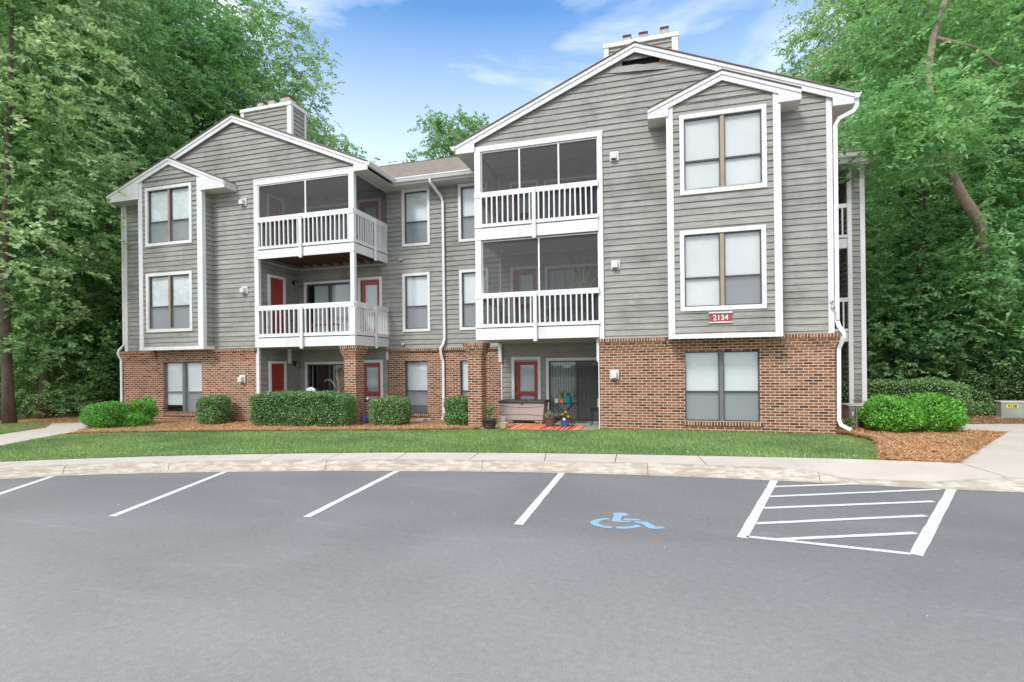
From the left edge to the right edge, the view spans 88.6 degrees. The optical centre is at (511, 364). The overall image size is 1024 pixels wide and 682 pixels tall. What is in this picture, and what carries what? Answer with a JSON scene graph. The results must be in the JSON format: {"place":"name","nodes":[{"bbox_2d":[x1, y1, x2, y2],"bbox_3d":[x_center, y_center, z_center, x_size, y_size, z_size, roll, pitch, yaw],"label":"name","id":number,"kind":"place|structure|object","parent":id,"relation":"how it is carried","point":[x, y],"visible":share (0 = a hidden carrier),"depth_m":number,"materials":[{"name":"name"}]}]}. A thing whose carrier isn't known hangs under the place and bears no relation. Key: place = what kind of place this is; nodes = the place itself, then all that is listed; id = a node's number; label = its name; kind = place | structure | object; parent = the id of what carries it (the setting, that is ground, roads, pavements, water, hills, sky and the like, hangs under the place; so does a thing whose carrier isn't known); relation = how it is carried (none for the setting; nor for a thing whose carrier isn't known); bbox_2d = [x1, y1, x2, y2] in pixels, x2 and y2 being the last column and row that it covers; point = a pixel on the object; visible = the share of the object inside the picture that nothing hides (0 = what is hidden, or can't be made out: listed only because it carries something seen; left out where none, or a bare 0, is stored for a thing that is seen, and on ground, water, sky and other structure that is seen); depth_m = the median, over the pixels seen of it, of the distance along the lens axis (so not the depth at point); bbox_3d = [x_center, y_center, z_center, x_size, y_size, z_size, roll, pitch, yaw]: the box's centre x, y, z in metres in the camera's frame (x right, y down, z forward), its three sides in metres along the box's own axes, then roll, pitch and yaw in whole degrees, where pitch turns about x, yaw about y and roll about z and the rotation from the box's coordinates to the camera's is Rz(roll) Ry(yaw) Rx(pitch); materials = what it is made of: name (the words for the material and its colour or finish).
{"place":"outdoors","nodes":[
{"label":"outdoors","id":0,"kind":"place"},
{"bbox_2d":[0,421,45,433],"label":"grass","id":1,"kind":"structure","parent":0,"point":[16,427],"depth_m":15.72,"materials":[{"name":"green plant"}]},
{"bbox_2d":[0,422,86,444],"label":"path","id":2,"kind":"structure","parent":0,"point":[49,430],"depth_m":14.24,"materials":[{"name":"concrete"}]},
{"bbox_2d":[324,368,343,392],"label":"potted plant","id":3,"kind":"object","parent":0,"point":[339,385],"visible":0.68,"depth_m":16.48,"materials":[{"name":"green plant"}]},
{"bbox_2d":[0,427,879,461],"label":"lawn","id":4,"kind":"structure","parent":0,"point":[659,444],"depth_m":10.82,"materials":[{"name":"plant"}]},
{"bbox_2d":[105,26,882,434],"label":"apartment building","id":5,"kind":"structure","parent":0,"point":[617,224],"depth_m":14.26,"materials":[{"name":"paint"}]},
{"bbox_2d":[145,182,192,246],"bbox_3d":[-11.117,-4.832,17.034,1.930,1.920,0.133,-1,0,16],"label":"window","id":6,"kind":"structure","parent":5,"relation":"in","point":[168,213],"depth_m":17.05,"materials":[{"name":"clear glass"}]},
{"bbox_2d":[146,271,192,332],"bbox_3d":[-11.093,-2.020,17.037,1.910,1.925,0.133,-1,0,16],"label":"window","id":7,"kind":"structure","parent":5,"relation":"in","point":[169,299],"depth_m":17.05,"materials":[{"name":"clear glass"}]},
{"bbox_2d":[165,362,201,412],"bbox_3d":[-10.924,0.766,17.535,1.740,1.670,0.091,-1,0,16],"label":"window","id":8,"kind":"structure","parent":5,"relation":"in","point":[183,380],"depth_m":17.54,"materials":[{"name":"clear glass"}]},
{"bbox_2d":[267,274,285,333],"bbox_3d":[-7.737,-1.880,17.274,0.102,2.065,0.790,-1,0,16],"label":"door","id":9,"kind":"structure","parent":5,"relation":"in","point":[276,285],"depth_m":17.27,"materials":[{"name":"red paint"}]},
{"bbox_2d":[268,361,286,391],"bbox_3d":[-7.704,0.850,17.274,0.102,1.925,0.790,-1,0,16],"label":"door","id":10,"kind":"structure","parent":5,"relation":"in","point":[277,370],"depth_m":17.27,"materials":[{"name":"red paint"}]},
{"bbox_2d":[305,361,343,393],"bbox_3d":[-6.203,0.864,18.264,1.910,1.920,0.575,-1,0,16],"label":"sliding door","id":11,"kind":"structure","parent":5,"relation":"in","point":[325,370],"depth_m":18.49,"materials":[{"name":"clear glass"}]},
{"bbox_2d":[304,279,350,335],"bbox_3d":[-6.235,-1.850,18.264,1.910,2.030,0.575,-1,0,16],"label":"sliding door","id":12,"kind":"structure","parent":5,"relation":"in","point":[339,291],"depth_m":18.15,"materials":[{"name":"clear glass"}]},
{"bbox_2d":[357,276,382,332],"bbox_3d":[-4.726,-1.903,17.619,0.910,2.040,0.185,-1,0,16],"label":"door","id":13,"kind":"structure","parent":5,"relation":"in","point":[369,292],"depth_m":17.64,"materials":[{"name":"red paint"}]},
{"bbox_2d":[364,360,383,416],"bbox_3d":[-4.694,0.811,17.619,0.910,1.930,0.185,-1,0,16],"label":"door","id":14,"kind":"structure","parent":5,"relation":"in","point":[373,373],"depth_m":17.63,"materials":[{"name":"red paint"}]},
{"bbox_2d":[401,187,430,246],"bbox_3d":[-3.118,-4.790,17.110,1.000,1.865,0.132,-1,0,16],"label":"window","id":15,"kind":"structure","parent":5,"relation":"in","point":[415,206],"depth_m":17.15,"materials":[{"name":"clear glass"}]},
{"bbox_2d":[402,272,430,331],"bbox_3d":[-3.101,-2.023,17.115,0.985,1.910,0.132,-1,0,16],"label":"window","id":16,"kind":"structure","parent":5,"relation":"in","point":[416,305],"depth_m":17.15,"materials":[{"name":"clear glass"}]},
{"bbox_2d":[406,361,427,412],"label":"window","id":17,"kind":"structure","parent":5,"relation":"in","point":[416,390],"depth_m":17.25,"materials":[{"name":"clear glass"}]},
{"bbox_2d":[461,360,467,396],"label":"window","id":18,"kind":"structure","parent":5,"relation":"in","point":[464,363],"depth_m":16.77,"materials":[{"name":"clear glass"}]},
{"bbox_2d":[458,182,474,241],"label":"window","id":19,"kind":"structure","parent":5,"relation":"in","point":[466,214],"depth_m":16.63,"materials":[{"name":"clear glass"}]},
{"bbox_2d":[459,269,475,329],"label":"window","id":20,"kind":"structure","parent":5,"relation":"in","point":[467,278],"depth_m":16.63,"materials":[{"name":"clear glass"}]},
{"bbox_2d":[511,357,540,398],"bbox_3d":[0.454,0.730,16.112,0.920,1.930,0.185,-1,0,16],"label":"door","id":21,"kind":"structure","parent":5,"relation":"in","point":[525,376],"depth_m":16.13,"materials":[{"name":"red paint"}]},
{"bbox_2d":[546,357,598,420],"bbox_3d":[1.992,0.751,15.864,1.830,1.910,0.575,-1,0,16],"label":"sliding door","id":22,"kind":"structure","parent":5,"relation":"in","point":[578,377],"depth_m":15.74,"materials":[{"name":"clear glass"}]},
{"bbox_2d":[709,312,732,322],"bbox_3d":[4.859,-1.095,12.224,0.510,0.253,0.050,-1,0,16],"label":"address sign","id":23,"kind":"object","parent":5,"relation":"attached to","point":[720,317],"visible":1,"depth_m":12.21,"materials":[{"name":"red metal"}]},
{"bbox_2d":[685,351,759,421],"bbox_3d":[5.116,0.531,12.832,1.795,1.705,0.091,-1,0,16],"label":"window","id":24,"kind":"structure","parent":5,"relation":"in","point":[719,385],"depth_m":12.82,"materials":[{"name":"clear glass"}]},
{"bbox_2d":[679,104,766,195],"bbox_3d":[4.906,-4.974,12.259,1.890,1.900,0.133,-1,0,16],"label":"window","id":25,"kind":"structure","parent":5,"relation":"in","point":[723,147],"depth_m":12.26,"materials":[{"name":"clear glass"}]},
{"bbox_2d":[680,224,766,311],"bbox_3d":[4.912,-2.224,12.267,1.875,1.910,0.133,-1,0,16],"label":"window","id":26,"kind":"structure","parent":5,"relation":"in","point":[727,266],"depth_m":12.26,"materials":[{"name":"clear glass"}]},
{"bbox_2d":[0,374,1001,477],"bbox_3d":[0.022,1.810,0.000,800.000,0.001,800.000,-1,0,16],"label":"ground","id":27,"kind":"structure","parent":0,"point":[53,412],"depth_m":21.77,"materials":[{"name":"soil"}]},
{"bbox_2d":[0,316,79,419],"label":"sapling","id":28,"kind":"object","parent":27,"relation":"on","point":[27,380],"visible":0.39,"depth_m":19.16,"materials":[{"name":"green plant"}]},
{"bbox_2d":[0,6,80,342],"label":"broadleaf tree","id":29,"kind":"object","parent":27,"relation":"on","point":[15,253],"visible":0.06,"depth_m":21.11,"materials":[{"name":"green plant"}]},
{"bbox_2d":[0,412,80,433],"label":"mulch bed","id":30,"kind":"object","parent":27,"relation":"on","point":[54,420],"visible":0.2,"depth_m":18.28,"materials":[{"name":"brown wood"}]},
{"bbox_2d":[0,322,122,413],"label":"sapling","id":31,"kind":"object","parent":27,"relation":"on","point":[108,398],"visible":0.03,"depth_m":22.58,"materials":[{"name":"green plant"}]},
{"bbox_2d":[0,1,123,407],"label":"broadleaf tree","id":32,"kind":"object","parent":27,"relation":"on","point":[71,239],"visible":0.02,"depth_m":23.51,"materials":[{"name":"green plant"}]},
{"bbox_2d":[0,293,124,416],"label":"sapling","id":33,"kind":"object","parent":27,"relation":"on","point":[85,391],"visible":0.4,"depth_m":20.10,"materials":[{"name":"green plant"}]},
{"bbox_2d":[0,0,162,413],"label":"broadleaf tree","id":34,"kind":"object","parent":27,"relation":"on","point":[92,149],"visible":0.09,"depth_m":20.69,"materials":[{"name":"green plant"}]},
{"bbox_2d":[0,0,167,424],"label":"broadleaf tree","id":35,"kind":"object","parent":27,"relation":"on","point":[8,409],"visible":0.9,"depth_m":17.05,"materials":[{"name":"green plant"}]},
{"bbox_2d":[50,276,123,411],"bbox_3d":[-17.550,-0.836,24.453,7.471,6.817,6.817,-1,0,23],"label":"sapling","id":36,"kind":"object","parent":27,"relation":"on","point":[105,293],"visible":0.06,"depth_m":22.44,"materials":[{"name":"green plant"}]},
{"bbox_2d":[0,0,199,418],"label":"broadleaf tree","id":37,"kind":"object","parent":27,"relation":"on","point":[24,313],"visible":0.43,"depth_m":18.36,"materials":[{"name":"green plant"}]},
{"bbox_2d":[0,0,202,404],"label":"broadleaf tree","id":38,"kind":"object","parent":27,"relation":"on","point":[162,107],"visible":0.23,"depth_m":21.23,"materials":[{"name":"green plant"}]},
{"bbox_2d":[0,3,210,395],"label":"broadleaf tree","id":39,"kind":"object","parent":27,"relation":"on","point":[139,142],"visible":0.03,"depth_m":24.92,"materials":[{"name":"green plant"}]},
{"bbox_2d":[22,0,239,263],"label":"broadleaf tree","id":40,"kind":"object","parent":27,"relation":"on","point":[170,85],"visible":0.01,"depth_m":28.76,"materials":[{"name":"green plant"}]},
{"bbox_2d":[61,0,280,291],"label":"broadleaf tree","id":41,"kind":"object","parent":27,"relation":"on","point":[211,100],"visible":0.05,"depth_m":28.01,"materials":[{"name":"green plant"}]},
{"bbox_2d":[78,0,272,307],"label":"broadleaf tree","id":42,"kind":"object","parent":27,"relation":"on","point":[205,31],"visible":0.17,"depth_m":25.97,"materials":[{"name":"green plant"}]},
{"bbox_2d":[54,0,301,286],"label":"broadleaf tree","id":43,"kind":"object","parent":27,"relation":"on","point":[261,23],"visible":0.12,"depth_m":27.22,"materials":[{"name":"green plant"}]},
{"bbox_2d":[178,47,317,128],"bbox_3d":[-17.898,-9.243,36.044,11.021,22.555,14.994,-1,0,-3],"label":"broadleaf tree","id":44,"kind":"object","parent":27,"relation":"on","point":[262,88],"depth_m":33.53,"materials":[{"name":"green plant"}]},
{"bbox_2d":[178,0,345,146],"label":"broadleaf tree","id":45,"kind":"object","parent":27,"relation":"on","point":[311,131],"visible":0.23,"depth_m":29.43,"materials":[{"name":"green plant"}]},
{"bbox_2d":[71,419,499,433],"bbox_3d":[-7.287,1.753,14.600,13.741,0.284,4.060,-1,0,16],"label":"pine straw","id":46,"kind":"object","parent":27,"relation":"on","point":[213,427],"visible":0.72,"depth_m":14.57,"materials":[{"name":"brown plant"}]},
{"bbox_2d":[77,400,131,428],"bbox_3d":[-11.951,1.478,15.481,1.258,0.850,1.176,-1,0,16],"label":"round bush","id":47,"kind":"object","parent":46,"relation":"on","point":[103,414],"visible":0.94,"depth_m":15.14,"materials":[{"name":"green plant"}]},
{"bbox_2d":[118,410,148,427],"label":"shrub","id":48,"kind":"object","parent":46,"relation":"on","point":[136,419],"visible":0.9,"depth_m":15.50,"materials":[{"name":"green plant"}]},
{"bbox_2d":[129,396,160,424],"bbox_3d":[-11.446,1.456,16.288,1.141,0.956,1.100,-1,0,16],"label":"shrub","id":49,"kind":"object","parent":46,"relation":"on","point":[146,406],"visible":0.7,"depth_m":16.14,"materials":[{"name":"green plant"}]},
{"bbox_2d":[193,393,234,424],"bbox_3d":[-9.273,1.402,16.311,1.011,0.989,0.962,-1,0,16],"label":"clipped bush","id":50,"kind":"object","parent":46,"relation":"on","point":[213,409],"visible":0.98,"depth_m":16.05,"materials":[{"name":"green plant"}]},
{"bbox_2d":[247,389,358,426],"bbox_3d":[-6.112,1.275,15.313,3.412,1.122,1.062,-1,0,16],"label":"clipped hedge","id":51,"kind":"object","parent":46,"relation":"on","point":[326,408],"visible":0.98,"depth_m":14.96,"materials":[{"name":"green plant"}]},
{"bbox_2d":[364,396,370,422],"bbox_3d":[-4.439,1.366,16.101,0.240,0.814,0.217,-1,0,16],"label":"gazing ball","id":52,"kind":"object","parent":46,"relation":"on","point":[367,399],"visible":0.83,"depth_m":16.02,"materials":[{"name":"mirror"}]},
{"bbox_2d":[367,395,413,425],"bbox_3d":[-3.473,1.329,15.100,1.190,0.918,1.028,-1,0,16],"label":"clipped bush","id":53,"kind":"object","parent":46,"relation":"on","point":[392,410],"visible":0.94,"depth_m":14.78,"materials":[{"name":"green plant"}]},
{"bbox_2d":[443,394,468,425],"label":"clipped bush","id":54,"kind":"object","parent":46,"relation":"on","point":[456,409],"visible":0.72,"depth_m":14.56,"materials":[{"name":"green plant"}]},
{"bbox_2d":[262,90,346,149],"bbox_3d":[-13.890,-7.446,34.361,8.021,18.854,8.899,-1,0,24],"label":"broadleaf tree","id":55,"kind":"object","parent":27,"relation":"on","point":[328,136],"visible":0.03,"depth_m":34.94,"materials":[{"name":"green plant"}]},
{"bbox_2d":[306,127,379,159],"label":"broadleaf tree","id":56,"kind":"object","parent":27,"relation":"on","point":[345,143],"visible":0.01,"depth_m":40.75,"materials":[{"name":"green plant"}]},
{"bbox_2d":[402,104,489,162],"bbox_3d":[-4.625,-8.338,38.178,9.296,20.455,9.039,-1,0,38],"label":"broadleaf tree","id":57,"kind":"object","parent":27,"relation":"on","point":[438,122],"visible":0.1,"depth_m":37.23,"materials":[{"name":"green plant"}]},
{"bbox_2d":[428,104,489,157],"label":"broadleaf tree","id":58,"kind":"object","parent":27,"relation":"on","point":[456,131],"visible":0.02,"depth_m":38.60,"materials":[{"name":"green plant"}]},
{"bbox_2d":[769,0,975,261],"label":"broadleaf tree","id":59,"kind":"object","parent":27,"relation":"on","point":[813,34],"visible":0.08,"depth_m":28.07,"materials":[{"name":"green plant"}]},
{"bbox_2d":[781,0,1023,378],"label":"broadleaf tree","id":60,"kind":"object","parent":27,"relation":"on","point":[922,236],"visible":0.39,"depth_m":18.23,"materials":[{"name":"green plant"}]},
{"bbox_2d":[795,0,1023,334],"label":"broadleaf tree","id":61,"kind":"object","parent":27,"relation":"on","point":[838,11],"visible":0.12,"depth_m":23.88,"materials":[{"name":"green plant"}]},
{"bbox_2d":[800,0,1023,372],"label":"leaning tree","id":62,"kind":"object","parent":27,"relation":"on","point":[924,120],"visible":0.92,"depth_m":15.54,"materials":[{"name":"green plant"}]},
{"bbox_2d":[804,0,1022,361],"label":"broadleaf tree","id":63,"kind":"object","parent":27,"relation":"on","point":[844,79],"visible":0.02,"depth_m":24.07,"materials":[{"name":"green plant"}]},
{"bbox_2d":[866,266,969,379],"bbox_3d":[15.432,-0.969,23.284,8.550,6.677,8.855,-1,0,-29],"label":"sapling","id":64,"kind":"object","parent":27,"relation":"on","point":[893,362],"visible":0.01,"depth_m":20.48,"materials":[{"name":"green plant"}]},
{"bbox_2d":[818,2,1022,223],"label":"broadleaf tree","id":65,"kind":"object","parent":27,"relation":"on","point":[996,201],"depth_m":27.75,"materials":[{"name":"green plant"}]},
{"bbox_2d":[836,418,1007,462],"bbox_3d":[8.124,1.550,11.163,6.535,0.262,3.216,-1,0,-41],"label":"pine straw","id":66,"kind":"object","parent":27,"relation":"on","point":[916,447],"visible":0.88,"depth_m":10.36,"materials":[{"name":"brown wood"}]},
{"bbox_2d":[836,416,856,428],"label":"shrub","id":67,"kind":"object","parent":66,"relation":"on","point":[849,422],"visible":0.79,"depth_m":12.72,"materials":[{"name":"green plant"}]},
{"bbox_2d":[841,403,865,427],"bbox_3d":[9.048,1.321,13.674,0.710,0.580,0.738,-1,0,16],"label":"air conditioner","id":68,"kind":"object","parent":66,"relation":"on","point":[849,410],"visible":0.35,"depth_m":13.50,"materials":[{"name":"paint"}]},
{"bbox_2d":[855,393,927,432],"bbox_3d":[8.996,1.179,12.474,1.340,0.998,1.344,-1,0,16],"label":"round bush","id":69,"kind":"object","parent":66,"relation":"on","point":[889,413],"visible":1,"depth_m":12.09,"materials":[{"name":"green plant"}]},
{"bbox_2d":[836,376,974,417],"bbox_3d":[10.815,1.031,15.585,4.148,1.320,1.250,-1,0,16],"label":"clipped hedge","id":70,"kind":"object","parent":66,"relation":"on","point":[894,387],"visible":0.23,"depth_m":15.11,"materials":[{"name":"green plant"}]},
{"bbox_2d":[904,392,969,431],"bbox_3d":[9.949,1.154,12.411,1.351,1.010,1.396,-1,0,16],"label":"round bush","id":71,"kind":"object","parent":66,"relation":"on","point":[944,413],"visible":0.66,"depth_m":11.97,"materials":[{"name":"green plant"}]},
{"bbox_2d":[866,262,991,382],"bbox_3d":[13.459,-1.065,19.581,7.098,6.476,6.476,-1,0,-21],"label":"sapling","id":72,"kind":"object","parent":27,"relation":"on","point":[878,336],"visible":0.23,"depth_m":18.41,"materials":[{"name":"green plant"}]},
{"bbox_2d":[843,0,1023,361],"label":"broadleaf tree","id":73,"kind":"object","parent":27,"relation":"on","point":[922,53],"visible":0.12,"depth_m":19.89,"materials":[{"name":"green plant"}]},
{"bbox_2d":[865,178,1005,380],"bbox_3d":[20.222,-3.289,25.872,11.589,11.589,12.701,-1,0,11],"label":"sapling","id":74,"kind":"object","parent":27,"relation":"on","point":[959,209],"depth_m":22.81,"materials":[{"name":"green plant"}]},
{"bbox_2d":[865,199,1023,381],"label":"sapling","id":75,"kind":"object","parent":27,"relation":"on","point":[906,227],"visible":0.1,"depth_m":20.04,"materials":[{"name":"green plant"}]},
{"bbox_2d":[866,234,1023,403],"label":"sapling","id":76,"kind":"object","parent":27,"relation":"on","point":[965,356],"visible":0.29,"depth_m":18.56,"materials":[{"name":"green plant"}]},
{"bbox_2d":[894,274,1023,404],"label":"sapling","id":77,"kind":"object","parent":27,"relation":"on","point":[997,356],"visible":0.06,"depth_m":18.70,"materials":[{"name":"green plant"}]},
{"bbox_2d":[927,3,1021,228],"bbox_3d":[27.804,-11.671,26.813,12.417,26.307,11.193,-1,0,-43],"label":"broadleaf tree","id":78,"kind":"object","parent":27,"relation":"on","point":[994,154],"depth_m":26.62,"materials":[{"name":"green plant"}]},
{"bbox_2d":[955,366,995,405],"bbox_3d":[15.409,0.850,17.581,1.132,1.633,1.136,-1,0,16],"label":"shrub","id":79,"kind":"object","parent":27,"relation":"on","point":[972,379],"visible":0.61,"depth_m":17.37,"materials":[{"name":"green plant"}]},
{"bbox_2d":[936,250,1023,401],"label":"sapling","id":80,"kind":"object","parent":27,"relation":"on","point":[994,325],"visible":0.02,"depth_m":18.99,"materials":[{"name":"green plant"}]},
{"bbox_2d":[945,0,1023,246],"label":"broadleaf tree","id":81,"kind":"object","parent":27,"relation":"on","point":[1007,133],"visible":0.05,"depth_m":23.44,"materials":[{"name":"green plant"}]},
{"bbox_2d":[973,26,1023,354],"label":"broadleaf tree","id":82,"kind":"object","parent":27,"relation":"on","point":[1019,170],"visible":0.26,"depth_m":19.02,"materials":[{"name":"green plant"}]},
{"bbox_2d":[982,354,1023,404],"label":"clipped hedge","id":83,"kind":"object","parent":27,"relation":"on","point":[1007,385],"visible":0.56,"depth_m":17.11,"materials":[{"name":"green plant"}]},
{"bbox_2d":[0,471,1023,681],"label":"parking lot","id":84,"kind":"structure","parent":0,"point":[376,576],"depth_m":4.34,"materials":[{"name":"grey asphalt"}]},
{"bbox_2d":[0,459,1023,492],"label":"kerb","id":85,"kind":"structure","parent":84,"relation":"on","point":[1007,484],"depth_m":8.80,"materials":[{"name":"concrete"}]},
{"bbox_2d":[0,453,1023,481],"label":"sidewalk","id":86,"kind":"structure","parent":0,"point":[927,471],"depth_m":8.77,"materials":[{"name":"concrete"}]},
{"bbox_2d":[10,0,1017,368],"label":"sky","id":87,"kind":"structure","parent":0,"point":[492,58],"materials":[{"name":"blue"}]},
{"bbox_2d":[479,420,598,429],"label":"patio","id":88,"kind":"structure","parent":0,"point":[594,425],"depth_m":14.96,"materials":[{"name":"concrete"}]},
{"bbox_2d":[481,400,497,428],"bbox_3d":[-0.529,1.291,13.983,0.616,0.818,0.518,-1,0,-38],"label":"square planter","id":89,"kind":"object","parent":88,"relation":"on","point":[487,421],"visible":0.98,"depth_m":13.86,"materials":[{"name":"plastic"}]},
{"bbox_2d":[507,424,585,429],"bbox_3d":[0.919,1.689,14.226,2.030,0.008,1.090,-1,0,16],"label":"rug","id":90,"kind":"object","parent":88,"relation":"on","point":[541,426],"visible":0.86,"depth_m":14.11,"materials":[{"name":"orange fabric"}]},
{"bbox_2d":[538,410,558,426],"bbox_3d":[0.997,1.472,14.279,0.420,0.439,0.409,-1,0,-27],"label":"clay pot","id":91,"kind":"object","parent":90,"relation":"on","point":[550,420],"visible":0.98,"depth_m":14.19,"materials":[{"name":"brown ceramic"}]},
{"bbox_2d":[559,411,571,426],"bbox_3d":[1.437,1.444,14.197,0.370,0.486,0.377,-1,0,16],"label":"glazed pot","id":92,"kind":"object","parent":90,"relation":"on","point":[564,422],"visible":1,"depth_m":14.13,"materials":[{"name":"blue ceramic"}]},
{"bbox_2d":[549,402,577,424],"bbox_3d":[1.467,1.391,14.809,0.760,0.607,0.400,-1,0,16],"label":"folding table","id":93,"kind":"object","parent":88,"relation":"on","point":[558,419],"visible":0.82,"depth_m":14.69,"materials":[{"name":"black metal"}]},
{"bbox_3d":[0.789,1.652,15.009,0.240,0.085,0.200,-1,0,16],"label":"brick block","id":94,"kind":"object","parent":88,"relation":"on","visible":0},
{"bbox_2d":[498,399,549,420],"bbox_3d":[0.357,1.326,15.379,1.403,0.570,0.610,-1,0,16],"label":"storage box","id":95,"kind":"object","parent":94,"relation":"on","point":[521,409],"visible":0.98,"depth_m":15.13,"materials":[{"name":"beige plastic"}]},
{"bbox_2d":[959,424,1023,472],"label":"walkway","id":96,"kind":"structure","parent":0,"point":[1009,446],"depth_m":9.70,"materials":[{"name":"concrete"}]},
{"bbox_2d":[967,413,1023,423],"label":"mulch bed","id":97,"kind":"object","parent":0,"point":[997,420],"depth_m":14.61,"materials":[{"name":"brown wood"}]},
{"bbox_2d":[966,399,995,416],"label":"shrub","id":98,"kind":"object","parent":97,"relation":"on","point":[980,408],"visible":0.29,"depth_m":15.79,"materials":[{"name":"green plant"}]},
{"bbox_2d":[994,400,1023,417],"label":"utility box","id":99,"kind":"object","parent":97,"relation":"on","point":[1009,409],"visible":0.99,"depth_m":15.18,"materials":[{"name":"paint"}]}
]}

